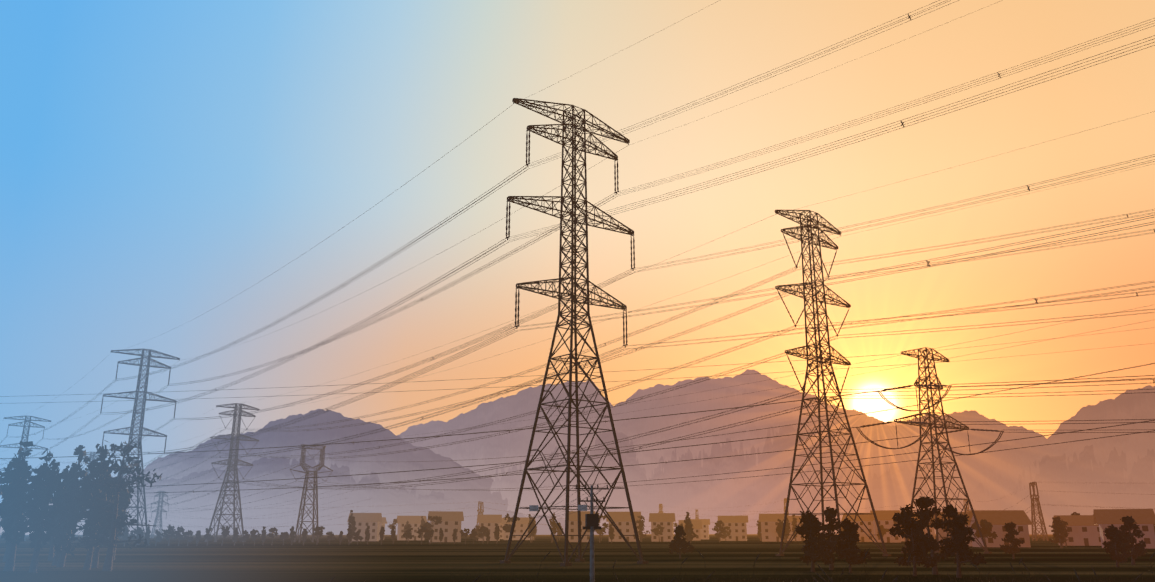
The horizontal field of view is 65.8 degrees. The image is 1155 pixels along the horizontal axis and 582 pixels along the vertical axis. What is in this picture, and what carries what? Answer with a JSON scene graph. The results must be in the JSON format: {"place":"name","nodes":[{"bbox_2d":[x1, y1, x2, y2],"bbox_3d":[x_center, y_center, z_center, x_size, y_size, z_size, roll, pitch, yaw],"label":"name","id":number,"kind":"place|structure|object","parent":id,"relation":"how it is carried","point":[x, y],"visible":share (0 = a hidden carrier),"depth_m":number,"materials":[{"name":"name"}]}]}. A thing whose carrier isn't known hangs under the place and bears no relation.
{"place":"outdoors","nodes":[
{"label":"outdoors","id":0,"kind":"place"},
{"bbox_2d":[0,457,472,531],"bbox_3d":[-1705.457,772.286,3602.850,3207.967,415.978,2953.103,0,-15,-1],"label":"mountain spur","id":1,"kind":"object","parent":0,"point":[275,470],"depth_m":4010.29,"materials":[{"name":"stone"}]},
{"bbox_2d":[49,409,518,512],"bbox_3d":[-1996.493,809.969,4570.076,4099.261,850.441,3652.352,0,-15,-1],"label":"mountain","id":2,"kind":"structure","parent":0,"point":[396,462],"depth_m":5447.72,"materials":[{"name":"stone"}]},
{"bbox_2d":[0,487,608,534],"bbox_3d":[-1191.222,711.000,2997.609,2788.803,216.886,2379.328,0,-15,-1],"label":"mountain spur","id":3,"kind":"object","parent":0,"point":[380,500],"depth_m":3129.26,"materials":[{"name":"stone"}]},
{"bbox_2d":[529,505,586,510],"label":"tower plates","id":4,"kind":"object","parent":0,"point":[533,507],"visible":0.82,"depth_m":107.55,"materials":[{"name":"grey metal"}]},
{"bbox_2d":[0,534,1154,581],"bbox_3d":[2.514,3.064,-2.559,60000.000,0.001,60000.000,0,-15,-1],"label":"ground","id":5,"kind":"structure","parent":0,"point":[323,560],"depth_m":111.14,"materials":[{"name":"brown soil"}]},
{"bbox_2d":[0,416,50,540],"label":"tower","id":6,"kind":"structure","parent":5,"relation":"on","point":[23,432],"depth_m":457.61,"materials":[{"name":"metal"}]},
{"bbox_2d":[70,452,99,537],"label":"tower","id":7,"kind":"structure","parent":5,"relation":"on","point":[96,457],"depth_m":637.65,"materials":[{"name":"metal"}]},
{"bbox_2d":[100,349,179,544],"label":"tower","id":8,"kind":"structure","parent":5,"relation":"on","point":[131,434],"depth_m":288.29,"materials":[{"name":"metal"}]},
{"bbox_2d":[150,491,168,537],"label":"tower","id":9,"kind":"structure","parent":5,"relation":"on","point":[157,514],"depth_m":703.99,"materials":[{"name":"metal"}]},
{"bbox_2d":[0,0,1154,528],"bbox_3d":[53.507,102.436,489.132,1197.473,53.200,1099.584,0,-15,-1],"label":"conductors","id":10,"kind":"object","parent":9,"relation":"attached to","point":[396,382],"visible":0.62,"depth_m":157.22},
{"bbox_2d":[204,403,259,541],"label":"tower","id":11,"kind":"structure","parent":5,"relation":"on","point":[235,460],"depth_m":394.36,"materials":[{"name":"metal"}]},
{"bbox_2d":[290,444,332,542],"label":"tower","id":12,"kind":"structure","parent":5,"relation":"on","point":[320,465],"depth_m":372.47,"materials":[{"name":"metal"}]},
{"bbox_2d":[477,501,483,525],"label":"tower","id":13,"kind":"structure","parent":5,"relation":"on","point":[481,510],"depth_m":731.17,"materials":[{"name":"metal"}]},
{"bbox_2d":[500,98,647,565],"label":"tower","id":14,"kind":"structure","parent":5,"relation":"on","point":[572,230],"depth_m":119.45,"materials":[{"name":"metal"}]},
{"bbox_2d":[575,485,608,581],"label":"utility pole","id":15,"kind":"object","parent":5,"relation":"on","point":[591,521],"visible":1,"depth_m":65.90,"materials":[{"name":"concrete"}]},
{"bbox_2d":[526,485,604,516],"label":"pole wires","id":16,"kind":"object","parent":15,"relation":"attached to","point":[567,503],"visible":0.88,"depth_m":80.29,"materials":[{"name":"black metal"}]},
{"bbox_2d":[54,438,1147,568],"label":"trees","id":17,"kind":"object","parent":5,"relation":"on","point":[1122,539],"visible":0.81,"depth_m":88.46,"materials":[{"name":"plant"}]},
{"bbox_2d":[348,516,1154,548],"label":"buildings","id":18,"kind":"structure","parent":5,"relation":"on","point":[1092,534],"depth_m":390.83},
{"bbox_2d":[352,521,1150,545],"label":"village windows","id":19,"kind":"structure","parent":18,"relation":"in","point":[1086,541],"depth_m":390.53,"materials":[{"name":"glass"}]},
{"bbox_2d":[784,498,788,515],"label":"tower","id":20,"kind":"structure","parent":5,"relation":"on","point":[785,505],"depth_m":851.46,"materials":[{"name":"metal"}]},
{"bbox_2d":[775,210,890,555],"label":"tower","id":21,"kind":"structure","parent":5,"relation":"on","point":[817,357],"depth_m":154.94,"materials":[{"name":"metal"}]},
{"bbox_2d":[856,347,1003,553],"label":"tower","id":22,"kind":"structure","parent":5,"relation":"on","point":[937,385],"depth_m":172.52,"materials":[{"name":"metal"}]},
{"bbox_2d":[963,499,969,511],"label":"tower","id":23,"kind":"structure","parent":5,"relation":"on","point":[967,507],"depth_m":679.14,"materials":[{"name":"metal"}]},
{"bbox_2d":[1029,482,1048,540],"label":"tower","id":24,"kind":"structure","parent":5,"relation":"on","point":[1039,512],"depth_m":450.60,"materials":[{"name":"metal"}]},
{"bbox_2d":[0,0,1154,502],"label":"sky","id":25,"kind":"structure","parent":0,"point":[161,160],"materials":[{"name":"orange"}]},
{"bbox_2d":[397,369,890,480],"bbox_3d":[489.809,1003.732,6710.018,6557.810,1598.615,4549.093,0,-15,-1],"label":"mountain","id":26,"kind":"structure","parent":0,"point":[513,446],"depth_m":7860.33,"materials":[{"name":"stone"}]},
{"bbox_2d":[147,14,1154,485],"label":"spacers","id":27,"kind":"object","parent":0,"point":[641,398],"visible":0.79,"depth_m":112.75,"materials":[{"name":"metal"}]},
{"bbox_2d":[484,425,868,533],"bbox_3d":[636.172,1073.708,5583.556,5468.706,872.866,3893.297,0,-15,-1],"label":"mountain spur","id":28,"kind":"structure","parent":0,"point":[737,495],"depth_m":5666.07,"materials":[{"name":"stone"}]},
{"bbox_2d":[347,509,1154,528],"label":"village roofs","id":29,"kind":"structure","parent":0,"point":[1097,518],"depth_m":381.09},
{"bbox_2d":[886,422,901,425],"bbox_3d":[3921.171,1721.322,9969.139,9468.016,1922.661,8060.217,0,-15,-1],"label":"mountain","id":30,"kind":"structure","parent":0,"point":[893,424],"depth_m":13042.55,"materials":[{"name":"brown stone"}]},
{"bbox_2d":[809,445,1154,533],"bbox_3d":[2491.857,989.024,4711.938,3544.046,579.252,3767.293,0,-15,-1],"label":"mountain spur","id":31,"kind":"structure","parent":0,"point":[1077,481],"depth_m":4670.55,"materials":[{"name":"brown stone"}]},
{"bbox_2d":[858,385,1154,509],"bbox_3d":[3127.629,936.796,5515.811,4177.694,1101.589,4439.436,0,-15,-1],"label":"mountain","id":32,"kind":"structure","parent":0,"point":[996,473],"depth_m":6155.28,"materials":[{"name":"brown stone"}]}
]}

